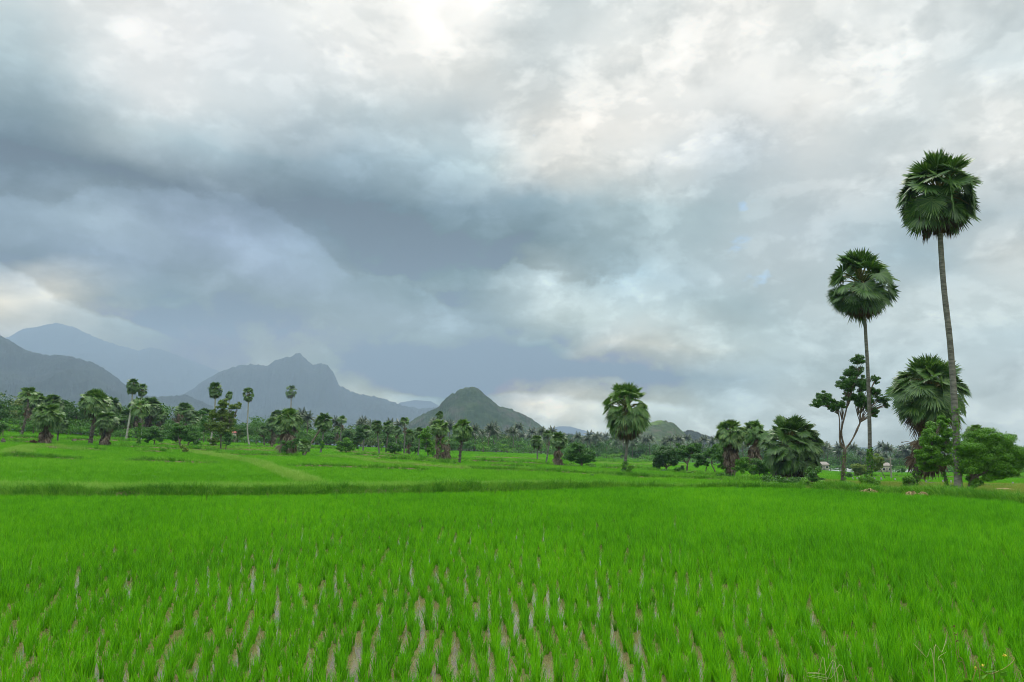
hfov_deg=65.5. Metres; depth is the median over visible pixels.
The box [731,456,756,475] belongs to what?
bush
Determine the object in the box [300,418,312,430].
fan palm
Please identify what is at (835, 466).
bush
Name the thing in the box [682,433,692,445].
coconut palm
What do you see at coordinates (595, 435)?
coconut palm
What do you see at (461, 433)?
palmyra palm
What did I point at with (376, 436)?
bush
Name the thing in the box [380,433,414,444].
bush
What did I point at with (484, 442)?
bush
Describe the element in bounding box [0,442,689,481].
bank grass
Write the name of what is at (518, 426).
coconut palm
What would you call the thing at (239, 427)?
tree
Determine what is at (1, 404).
tree
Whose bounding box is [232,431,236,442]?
house
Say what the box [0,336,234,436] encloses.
mountain
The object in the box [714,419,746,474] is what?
palmyra palm
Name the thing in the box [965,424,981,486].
palmyra palm
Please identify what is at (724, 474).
bush
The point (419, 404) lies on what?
ridge
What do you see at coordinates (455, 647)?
water
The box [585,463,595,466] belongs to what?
bush
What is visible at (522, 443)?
bush
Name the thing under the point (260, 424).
tree
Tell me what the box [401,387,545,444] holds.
pointed hill
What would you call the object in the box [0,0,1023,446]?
sky
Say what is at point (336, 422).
coconut palm
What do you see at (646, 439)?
coconut palm
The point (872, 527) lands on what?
rice field
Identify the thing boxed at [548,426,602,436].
ridge
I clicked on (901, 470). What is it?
bush
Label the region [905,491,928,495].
dry leaf heap
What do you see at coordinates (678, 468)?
bush
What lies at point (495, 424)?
coconut palm
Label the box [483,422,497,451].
coconut palm
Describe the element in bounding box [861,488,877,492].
dry leaf heap
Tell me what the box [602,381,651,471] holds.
palmyra palm
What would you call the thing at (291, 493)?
earth bank
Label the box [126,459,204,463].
earth bank
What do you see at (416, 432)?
palmyra palm
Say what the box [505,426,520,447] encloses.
coconut palm
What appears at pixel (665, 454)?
round tree
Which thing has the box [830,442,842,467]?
coconut palm
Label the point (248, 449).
earth bank
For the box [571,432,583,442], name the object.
coconut palm
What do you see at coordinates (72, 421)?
tree
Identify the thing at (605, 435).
coconut palm
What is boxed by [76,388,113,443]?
palmyra palm
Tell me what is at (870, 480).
bush
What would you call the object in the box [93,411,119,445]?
palmyra palm
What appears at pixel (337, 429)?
palmyra palm
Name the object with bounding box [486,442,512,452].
bush
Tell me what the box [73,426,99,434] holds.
bush
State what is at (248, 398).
palmyra palm
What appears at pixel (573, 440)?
tree
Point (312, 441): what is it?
leaning tree
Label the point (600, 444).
tree
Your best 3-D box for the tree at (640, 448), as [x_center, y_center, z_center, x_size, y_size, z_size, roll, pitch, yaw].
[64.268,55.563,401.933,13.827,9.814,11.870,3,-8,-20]
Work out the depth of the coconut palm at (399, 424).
297.60 m
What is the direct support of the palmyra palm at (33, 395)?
on the ground at (873, 448)
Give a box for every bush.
[0,420,8,435]
[1,417,34,432]
[5,421,21,431]
[13,421,42,432]
[52,423,82,434]
[60,428,83,434]
[70,423,96,434]
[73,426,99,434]
[81,422,99,435]
[110,428,128,436]
[121,425,147,437]
[122,427,142,437]
[180,444,188,451]
[198,434,217,440]
[209,431,238,441]
[238,435,251,442]
[244,434,269,443]
[299,429,312,436]
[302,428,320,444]
[366,431,394,446]
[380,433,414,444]
[467,436,489,450]
[471,443,491,451]
[472,435,505,451]
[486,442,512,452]
[490,437,516,451]
[500,438,530,451]
[500,448,512,452]
[516,446,532,453]
[521,446,541,453]
[536,448,553,453]
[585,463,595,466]
[626,464,634,471]
[638,454,650,459]
[674,465,684,470]
[717,472,733,476]
[760,475,801,482]
[796,477,825,486]
[803,466,825,481]
[829,464,849,470]
[846,472,852,477]
[857,474,880,485]
[896,467,905,472]
[902,476,914,485]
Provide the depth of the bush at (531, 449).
319.41 m
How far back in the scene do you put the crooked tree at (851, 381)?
83.45 m
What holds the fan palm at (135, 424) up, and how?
on the ground at (873, 448)
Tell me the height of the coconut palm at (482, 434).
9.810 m
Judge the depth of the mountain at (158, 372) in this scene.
7892.92 m
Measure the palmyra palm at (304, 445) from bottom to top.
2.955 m
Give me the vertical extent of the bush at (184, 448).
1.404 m
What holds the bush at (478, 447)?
on the ground at (873, 448)
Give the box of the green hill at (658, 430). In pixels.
[611,420,692,450]
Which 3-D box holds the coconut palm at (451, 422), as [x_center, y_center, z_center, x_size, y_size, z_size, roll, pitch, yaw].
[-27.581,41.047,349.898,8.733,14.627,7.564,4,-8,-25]
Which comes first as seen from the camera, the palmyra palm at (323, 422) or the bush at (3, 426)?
the bush at (3, 426)
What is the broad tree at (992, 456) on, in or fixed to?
on the ground at (873, 448)
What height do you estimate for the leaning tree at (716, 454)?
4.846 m
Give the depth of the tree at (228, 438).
140.94 m
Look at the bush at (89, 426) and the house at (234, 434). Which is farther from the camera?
the house at (234, 434)
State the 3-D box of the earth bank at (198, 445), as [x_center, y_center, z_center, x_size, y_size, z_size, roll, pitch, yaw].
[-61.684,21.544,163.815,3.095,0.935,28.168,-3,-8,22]
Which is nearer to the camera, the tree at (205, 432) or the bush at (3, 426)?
the bush at (3, 426)
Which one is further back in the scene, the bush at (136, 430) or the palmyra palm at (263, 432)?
the palmyra palm at (263, 432)
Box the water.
[0,494,1023,681]
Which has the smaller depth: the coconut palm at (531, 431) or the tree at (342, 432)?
the tree at (342, 432)
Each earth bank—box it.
[2,486,664,498]
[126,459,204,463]
[159,443,251,446]
[219,448,273,451]
[293,465,424,470]
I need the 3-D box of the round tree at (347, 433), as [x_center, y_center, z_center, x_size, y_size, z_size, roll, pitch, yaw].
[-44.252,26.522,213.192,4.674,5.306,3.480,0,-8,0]
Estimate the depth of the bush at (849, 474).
130.49 m
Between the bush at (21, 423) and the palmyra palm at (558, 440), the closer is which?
the palmyra palm at (558, 440)
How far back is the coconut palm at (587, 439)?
380.17 m
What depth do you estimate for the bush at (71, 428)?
170.22 m
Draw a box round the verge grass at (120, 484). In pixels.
[0,478,624,491]
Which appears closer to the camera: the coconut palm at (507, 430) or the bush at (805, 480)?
the bush at (805, 480)
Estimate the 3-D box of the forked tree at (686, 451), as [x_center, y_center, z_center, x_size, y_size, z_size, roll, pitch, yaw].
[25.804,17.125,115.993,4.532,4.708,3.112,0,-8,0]
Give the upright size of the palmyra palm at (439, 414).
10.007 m
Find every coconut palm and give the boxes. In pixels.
[297,412,309,437]
[300,411,314,433]
[330,415,344,444]
[355,419,365,446]
[357,416,371,425]
[393,418,407,447]
[445,418,454,435]
[447,423,452,441]
[471,423,481,451]
[478,430,487,450]
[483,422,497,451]
[486,427,501,451]
[487,420,501,451]
[504,427,512,451]
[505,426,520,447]
[513,423,526,440]
[517,432,525,452]
[526,426,536,450]
[536,426,546,452]
[542,435,550,453]
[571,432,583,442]
[582,436,592,447]
[584,430,592,443]
[591,432,602,457]
[602,431,609,438]
[628,440,636,457]
[639,435,651,452]
[642,433,655,454]
[660,439,669,445]
[665,434,676,446]
[674,434,685,461]
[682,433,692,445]
[700,434,710,447]
[705,438,716,449]
[821,443,829,461]
[821,444,833,461]
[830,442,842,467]
[833,447,842,463]
[846,441,860,455]
[855,448,865,458]
[873,440,883,450]
[878,442,894,460]
[881,443,896,467]
[881,451,888,462]
[892,453,904,463]
[899,446,911,468]
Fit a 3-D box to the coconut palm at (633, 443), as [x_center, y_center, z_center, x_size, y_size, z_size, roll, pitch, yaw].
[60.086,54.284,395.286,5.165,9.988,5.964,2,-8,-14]
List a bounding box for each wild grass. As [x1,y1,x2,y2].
[808,657,845,681]
[913,641,946,681]
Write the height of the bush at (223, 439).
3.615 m
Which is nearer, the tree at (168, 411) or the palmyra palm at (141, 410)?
the palmyra palm at (141, 410)
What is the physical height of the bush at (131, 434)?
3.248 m
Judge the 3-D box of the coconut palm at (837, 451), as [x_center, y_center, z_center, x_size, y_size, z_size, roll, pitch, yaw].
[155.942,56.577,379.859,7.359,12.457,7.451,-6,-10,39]
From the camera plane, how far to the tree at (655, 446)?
409.96 m
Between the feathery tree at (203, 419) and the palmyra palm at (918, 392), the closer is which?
the palmyra palm at (918, 392)
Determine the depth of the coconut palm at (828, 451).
397.99 m
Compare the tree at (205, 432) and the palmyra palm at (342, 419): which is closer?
the palmyra palm at (342, 419)
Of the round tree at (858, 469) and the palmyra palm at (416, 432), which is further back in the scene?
the palmyra palm at (416, 432)
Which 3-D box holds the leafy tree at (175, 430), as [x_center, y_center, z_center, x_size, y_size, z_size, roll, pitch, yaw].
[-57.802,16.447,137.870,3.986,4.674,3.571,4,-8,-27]
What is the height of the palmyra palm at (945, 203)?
26.684 m
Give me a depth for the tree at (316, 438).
250.20 m
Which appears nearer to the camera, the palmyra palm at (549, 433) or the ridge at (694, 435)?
the palmyra palm at (549, 433)
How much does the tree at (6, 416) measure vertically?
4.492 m
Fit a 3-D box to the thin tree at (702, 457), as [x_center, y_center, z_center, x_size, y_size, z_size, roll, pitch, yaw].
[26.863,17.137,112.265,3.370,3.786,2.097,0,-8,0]
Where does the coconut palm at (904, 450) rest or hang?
on the ground at (873, 448)
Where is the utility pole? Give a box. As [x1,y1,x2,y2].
[885,457,894,477]
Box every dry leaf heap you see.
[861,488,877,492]
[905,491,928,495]
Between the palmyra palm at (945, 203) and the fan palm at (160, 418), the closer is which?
the palmyra palm at (945, 203)
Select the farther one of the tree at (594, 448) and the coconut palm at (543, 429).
the tree at (594, 448)
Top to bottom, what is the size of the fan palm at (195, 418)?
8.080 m
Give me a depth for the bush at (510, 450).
304.39 m
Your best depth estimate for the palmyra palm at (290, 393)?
518.85 m
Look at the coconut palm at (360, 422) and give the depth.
278.63 m
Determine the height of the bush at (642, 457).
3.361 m
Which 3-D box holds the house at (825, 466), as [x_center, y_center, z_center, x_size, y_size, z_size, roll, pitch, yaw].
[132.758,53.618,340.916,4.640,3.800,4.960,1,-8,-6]
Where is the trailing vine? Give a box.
[959,654,1014,681]
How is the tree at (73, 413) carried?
on the ground at (873, 448)
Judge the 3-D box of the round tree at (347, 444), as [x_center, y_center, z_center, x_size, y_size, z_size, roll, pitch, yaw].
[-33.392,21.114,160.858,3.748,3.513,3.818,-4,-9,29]
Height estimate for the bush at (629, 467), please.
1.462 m
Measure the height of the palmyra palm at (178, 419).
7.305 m
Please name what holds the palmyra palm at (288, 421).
on the ground at (873, 448)
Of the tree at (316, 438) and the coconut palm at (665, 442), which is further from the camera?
the coconut palm at (665, 442)
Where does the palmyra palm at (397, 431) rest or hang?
on the ground at (873, 448)
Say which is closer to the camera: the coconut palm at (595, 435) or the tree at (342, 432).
the tree at (342, 432)
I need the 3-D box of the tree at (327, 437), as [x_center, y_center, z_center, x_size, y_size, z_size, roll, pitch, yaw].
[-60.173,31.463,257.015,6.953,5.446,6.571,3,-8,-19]
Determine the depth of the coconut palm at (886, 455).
380.97 m
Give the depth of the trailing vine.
5.74 m
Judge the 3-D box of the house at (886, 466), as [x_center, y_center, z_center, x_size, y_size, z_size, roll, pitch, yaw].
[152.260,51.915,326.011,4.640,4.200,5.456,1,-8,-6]
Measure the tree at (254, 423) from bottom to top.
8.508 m
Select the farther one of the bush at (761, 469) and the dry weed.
the bush at (761, 469)
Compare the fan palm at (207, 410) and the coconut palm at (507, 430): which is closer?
the fan palm at (207, 410)
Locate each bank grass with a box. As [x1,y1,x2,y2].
[0,433,1023,503]
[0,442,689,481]
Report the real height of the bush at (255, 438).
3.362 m
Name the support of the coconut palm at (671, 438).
on the ground at (873, 448)
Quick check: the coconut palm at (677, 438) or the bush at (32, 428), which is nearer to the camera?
the bush at (32, 428)
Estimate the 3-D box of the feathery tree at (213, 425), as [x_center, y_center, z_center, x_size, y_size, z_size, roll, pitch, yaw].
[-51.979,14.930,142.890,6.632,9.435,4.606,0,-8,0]
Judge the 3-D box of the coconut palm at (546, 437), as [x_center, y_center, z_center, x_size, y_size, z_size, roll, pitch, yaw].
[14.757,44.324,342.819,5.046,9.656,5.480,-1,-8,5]
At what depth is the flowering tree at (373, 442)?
283.64 m
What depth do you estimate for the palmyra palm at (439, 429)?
130.79 m
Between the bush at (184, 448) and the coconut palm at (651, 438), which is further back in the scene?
the coconut palm at (651, 438)
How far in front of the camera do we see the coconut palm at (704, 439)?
454.59 m
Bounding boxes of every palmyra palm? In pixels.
[17,387,38,434]
[29,403,64,443]
[52,417,69,440]
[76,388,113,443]
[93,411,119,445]
[125,378,139,437]
[128,399,150,443]
[137,384,147,438]
[171,411,183,424]
[207,381,222,443]
[225,391,232,416]
[242,387,253,444]
[258,425,268,444]
[265,417,276,445]
[274,408,302,454]
[274,426,284,444]
[285,385,297,407]
[297,439,311,454]
[313,412,332,452]
[333,426,340,444]
[336,415,347,445]
[362,425,371,450]
[371,419,382,453]
[383,421,394,451]
[393,425,401,451]
[400,417,409,452]
[403,430,414,453]
[413,427,422,454]
[428,418,449,459]
[432,411,442,455]
[440,437,451,459]
[452,417,472,462]
[530,435,543,458]
[542,429,553,461]
[550,431,567,464]
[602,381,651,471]
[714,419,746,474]
[743,419,765,465]
[757,414,825,479]
[827,247,900,479]
[884,353,972,485]
[895,147,983,487]
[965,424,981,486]
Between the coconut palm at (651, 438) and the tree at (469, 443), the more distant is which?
the coconut palm at (651, 438)
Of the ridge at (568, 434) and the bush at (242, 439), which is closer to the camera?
the bush at (242, 439)
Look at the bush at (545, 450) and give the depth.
319.38 m
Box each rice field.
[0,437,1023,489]
[0,485,1023,681]
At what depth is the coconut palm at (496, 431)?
311.40 m
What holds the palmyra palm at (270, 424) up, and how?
on the ground at (873, 448)
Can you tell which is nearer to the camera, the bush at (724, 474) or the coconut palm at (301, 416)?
the bush at (724, 474)
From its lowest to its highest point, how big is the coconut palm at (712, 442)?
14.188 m
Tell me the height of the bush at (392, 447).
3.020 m
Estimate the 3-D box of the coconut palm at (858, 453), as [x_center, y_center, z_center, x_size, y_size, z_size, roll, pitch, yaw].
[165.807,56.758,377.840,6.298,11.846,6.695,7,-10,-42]
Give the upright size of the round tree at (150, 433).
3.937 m
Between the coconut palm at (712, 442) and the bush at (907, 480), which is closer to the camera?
the bush at (907, 480)
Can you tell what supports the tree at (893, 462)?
on the ground at (873, 448)
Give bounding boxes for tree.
[0,390,22,420]
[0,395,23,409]
[0,399,15,417]
[0,412,28,424]
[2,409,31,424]
[61,399,92,433]
[68,413,122,433]
[141,426,168,443]
[161,405,174,418]
[162,422,185,429]
[165,419,190,429]
[166,423,190,445]
[183,424,203,445]
[193,419,210,440]
[198,410,210,441]
[203,398,241,448]
[222,432,232,448]
[233,422,246,434]
[234,422,253,439]
[234,428,243,441]
[245,415,268,440]
[246,417,270,439]
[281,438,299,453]
[295,432,318,440]
[303,429,320,454]
[306,431,324,444]
[317,433,335,444]
[324,429,342,444]
[332,428,356,441]
[336,437,354,451]
[338,430,354,440]
[349,423,365,450]
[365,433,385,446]
[372,435,383,445]
[374,433,393,445]
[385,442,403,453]
[390,434,406,445]
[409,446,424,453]
[417,426,435,456]
[444,439,458,450]
[453,433,477,450]
[457,440,472,449]
[562,442,596,465]
[566,434,580,443]
[585,443,601,452]
[592,439,618,457]
[628,441,653,456]
[651,443,669,456]
[651,446,679,468]
[674,442,701,470]
[691,450,709,470]
[706,443,724,471]
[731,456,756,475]
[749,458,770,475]
[808,354,892,480]
[828,458,859,468]
[834,447,858,456]
[840,452,862,468]
[851,463,866,475]
[872,453,884,477]
[886,460,901,468]
[889,444,913,458]
[913,415,953,486]
[955,427,1023,488]
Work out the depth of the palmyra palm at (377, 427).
168.85 m
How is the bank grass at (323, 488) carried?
on the ground at (873, 448)
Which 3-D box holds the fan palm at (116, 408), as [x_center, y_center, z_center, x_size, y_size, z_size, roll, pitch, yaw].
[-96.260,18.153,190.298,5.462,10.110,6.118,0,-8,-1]
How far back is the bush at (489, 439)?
323.44 m
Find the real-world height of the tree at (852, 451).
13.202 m
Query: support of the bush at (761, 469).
on the ground at (873, 448)
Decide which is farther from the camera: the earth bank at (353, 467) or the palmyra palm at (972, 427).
the earth bank at (353, 467)
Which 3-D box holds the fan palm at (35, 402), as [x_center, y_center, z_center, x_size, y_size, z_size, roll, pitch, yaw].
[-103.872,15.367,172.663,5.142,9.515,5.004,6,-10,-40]
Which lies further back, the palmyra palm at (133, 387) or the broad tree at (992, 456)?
the palmyra palm at (133, 387)
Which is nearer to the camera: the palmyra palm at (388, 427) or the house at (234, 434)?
the palmyra palm at (388, 427)
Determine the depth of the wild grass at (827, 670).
5.19 m
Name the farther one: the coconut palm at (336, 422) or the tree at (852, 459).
the tree at (852, 459)
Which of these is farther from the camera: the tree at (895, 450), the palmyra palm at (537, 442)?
the tree at (895, 450)
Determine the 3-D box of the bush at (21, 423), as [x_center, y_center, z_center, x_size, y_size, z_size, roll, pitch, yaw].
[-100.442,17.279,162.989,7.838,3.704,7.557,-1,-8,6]
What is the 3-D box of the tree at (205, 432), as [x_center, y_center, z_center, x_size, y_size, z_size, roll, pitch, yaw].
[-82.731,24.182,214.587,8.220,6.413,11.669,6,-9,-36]
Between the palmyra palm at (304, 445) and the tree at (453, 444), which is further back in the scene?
the tree at (453, 444)
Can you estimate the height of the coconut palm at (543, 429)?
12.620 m
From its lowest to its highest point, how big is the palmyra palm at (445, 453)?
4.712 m
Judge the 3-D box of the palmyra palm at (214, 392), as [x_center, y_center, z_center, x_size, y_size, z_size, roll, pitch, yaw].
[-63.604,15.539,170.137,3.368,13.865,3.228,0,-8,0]
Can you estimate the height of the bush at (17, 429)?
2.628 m
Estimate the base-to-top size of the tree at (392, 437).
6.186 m
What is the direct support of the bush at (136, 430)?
on the ground at (873, 448)
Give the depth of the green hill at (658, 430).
1030.90 m
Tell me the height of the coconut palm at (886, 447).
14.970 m
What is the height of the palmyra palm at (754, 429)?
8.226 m
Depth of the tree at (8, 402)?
167.23 m
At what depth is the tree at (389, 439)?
288.28 m
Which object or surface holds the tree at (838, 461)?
on the ground at (873, 448)
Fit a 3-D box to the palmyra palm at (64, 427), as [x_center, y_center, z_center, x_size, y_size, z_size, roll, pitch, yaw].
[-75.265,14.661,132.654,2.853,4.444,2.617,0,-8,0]
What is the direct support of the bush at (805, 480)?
on the ground at (873, 448)
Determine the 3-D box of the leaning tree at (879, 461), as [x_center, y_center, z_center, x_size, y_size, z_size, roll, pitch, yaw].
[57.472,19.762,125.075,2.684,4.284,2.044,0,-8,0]
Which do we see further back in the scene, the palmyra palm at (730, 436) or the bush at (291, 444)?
the bush at (291, 444)
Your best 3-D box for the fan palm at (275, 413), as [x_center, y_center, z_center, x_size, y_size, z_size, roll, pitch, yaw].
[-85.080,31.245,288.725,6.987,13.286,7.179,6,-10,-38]
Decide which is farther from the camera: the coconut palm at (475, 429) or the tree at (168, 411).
the coconut palm at (475, 429)
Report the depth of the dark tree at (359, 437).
180.50 m
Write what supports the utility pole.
on the ground at (873, 448)
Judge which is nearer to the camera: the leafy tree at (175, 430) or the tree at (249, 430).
the leafy tree at (175, 430)
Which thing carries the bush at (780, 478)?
on the ground at (873, 448)
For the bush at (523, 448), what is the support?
on the ground at (873, 448)
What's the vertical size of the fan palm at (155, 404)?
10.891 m
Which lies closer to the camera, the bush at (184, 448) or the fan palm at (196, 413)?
the bush at (184, 448)
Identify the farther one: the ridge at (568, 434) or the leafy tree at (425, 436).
the ridge at (568, 434)
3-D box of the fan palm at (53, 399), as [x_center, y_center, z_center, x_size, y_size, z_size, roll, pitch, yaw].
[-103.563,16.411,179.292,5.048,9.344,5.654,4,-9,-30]
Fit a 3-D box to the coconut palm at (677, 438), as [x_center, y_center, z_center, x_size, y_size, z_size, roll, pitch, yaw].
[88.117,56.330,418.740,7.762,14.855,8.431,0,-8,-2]
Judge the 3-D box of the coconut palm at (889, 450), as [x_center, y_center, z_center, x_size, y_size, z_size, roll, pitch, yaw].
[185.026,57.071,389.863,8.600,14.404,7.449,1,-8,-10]
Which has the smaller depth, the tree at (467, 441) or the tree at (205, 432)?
the tree at (205, 432)
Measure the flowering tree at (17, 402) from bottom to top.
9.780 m
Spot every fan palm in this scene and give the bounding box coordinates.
[21,390,47,431]
[44,394,64,410]
[107,396,121,416]
[118,409,134,428]
[127,397,150,437]
[143,397,161,428]
[152,408,168,430]
[173,402,194,425]
[185,414,200,424]
[193,410,201,420]
[201,408,211,418]
[270,409,280,442]
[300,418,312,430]
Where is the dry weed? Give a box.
[951,625,966,677]
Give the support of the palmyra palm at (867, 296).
on the ground at (873, 448)
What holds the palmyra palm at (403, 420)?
on the ground at (873, 448)
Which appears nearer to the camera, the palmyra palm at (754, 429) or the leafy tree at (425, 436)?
the palmyra palm at (754, 429)
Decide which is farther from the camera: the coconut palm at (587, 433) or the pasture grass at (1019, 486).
the coconut palm at (587, 433)
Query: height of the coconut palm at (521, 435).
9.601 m
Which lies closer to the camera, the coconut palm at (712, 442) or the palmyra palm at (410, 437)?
the palmyra palm at (410, 437)
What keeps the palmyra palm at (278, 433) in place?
on the ground at (873, 448)
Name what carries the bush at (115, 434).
on the ground at (873, 448)
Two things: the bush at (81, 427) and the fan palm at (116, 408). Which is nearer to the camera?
the bush at (81, 427)
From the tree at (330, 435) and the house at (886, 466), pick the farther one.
the house at (886, 466)
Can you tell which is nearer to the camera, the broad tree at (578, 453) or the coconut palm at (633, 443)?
the broad tree at (578, 453)
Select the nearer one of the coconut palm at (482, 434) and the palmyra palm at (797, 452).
the palmyra palm at (797, 452)
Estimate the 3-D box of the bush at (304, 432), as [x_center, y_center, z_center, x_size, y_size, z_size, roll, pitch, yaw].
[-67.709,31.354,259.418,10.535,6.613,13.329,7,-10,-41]
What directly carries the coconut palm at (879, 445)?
on the ground at (873, 448)
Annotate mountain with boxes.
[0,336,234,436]
[5,323,218,396]
[179,353,436,445]
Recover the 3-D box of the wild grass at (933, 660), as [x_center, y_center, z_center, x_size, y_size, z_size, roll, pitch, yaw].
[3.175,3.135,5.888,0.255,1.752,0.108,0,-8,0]
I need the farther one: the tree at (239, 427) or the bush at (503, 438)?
the bush at (503, 438)
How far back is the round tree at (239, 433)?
219.12 m
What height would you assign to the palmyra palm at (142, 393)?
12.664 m
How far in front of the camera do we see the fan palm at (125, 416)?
189.71 m
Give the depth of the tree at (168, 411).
226.41 m
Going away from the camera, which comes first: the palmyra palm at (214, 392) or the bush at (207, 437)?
the palmyra palm at (214, 392)
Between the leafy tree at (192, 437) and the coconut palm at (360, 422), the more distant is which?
the coconut palm at (360, 422)
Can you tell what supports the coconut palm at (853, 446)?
on the ground at (873, 448)
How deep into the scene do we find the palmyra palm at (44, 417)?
117.20 m
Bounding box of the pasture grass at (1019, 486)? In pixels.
[805,479,1023,494]
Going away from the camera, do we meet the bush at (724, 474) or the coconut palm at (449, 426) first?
the bush at (724, 474)
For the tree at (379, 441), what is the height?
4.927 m
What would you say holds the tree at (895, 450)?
on the ground at (873, 448)
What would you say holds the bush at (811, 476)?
on the ground at (873, 448)
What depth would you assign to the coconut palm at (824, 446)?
392.55 m
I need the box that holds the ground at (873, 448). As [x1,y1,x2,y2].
[0,430,1023,482]
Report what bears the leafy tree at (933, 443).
on the ground at (873, 448)
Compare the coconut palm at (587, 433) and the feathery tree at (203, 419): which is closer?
the feathery tree at (203, 419)
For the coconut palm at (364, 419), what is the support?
on the ground at (873, 448)
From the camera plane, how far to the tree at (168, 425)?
204.39 m
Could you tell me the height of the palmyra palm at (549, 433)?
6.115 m
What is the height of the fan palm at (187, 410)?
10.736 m
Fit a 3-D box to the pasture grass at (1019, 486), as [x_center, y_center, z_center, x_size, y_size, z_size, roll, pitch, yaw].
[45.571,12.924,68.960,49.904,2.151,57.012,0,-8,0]
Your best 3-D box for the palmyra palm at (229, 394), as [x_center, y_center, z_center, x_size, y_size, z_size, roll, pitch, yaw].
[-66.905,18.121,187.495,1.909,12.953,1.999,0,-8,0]
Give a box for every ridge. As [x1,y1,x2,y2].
[399,400,438,408]
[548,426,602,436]
[553,433,606,448]
[684,430,744,451]
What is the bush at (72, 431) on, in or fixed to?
on the ground at (873, 448)
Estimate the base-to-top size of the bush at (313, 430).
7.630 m
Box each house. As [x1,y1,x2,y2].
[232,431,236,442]
[820,462,829,469]
[876,463,892,471]
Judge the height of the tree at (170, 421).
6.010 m
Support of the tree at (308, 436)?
on the ground at (873, 448)
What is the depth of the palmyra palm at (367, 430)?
197.85 m
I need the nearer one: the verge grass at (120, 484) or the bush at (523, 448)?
the verge grass at (120, 484)

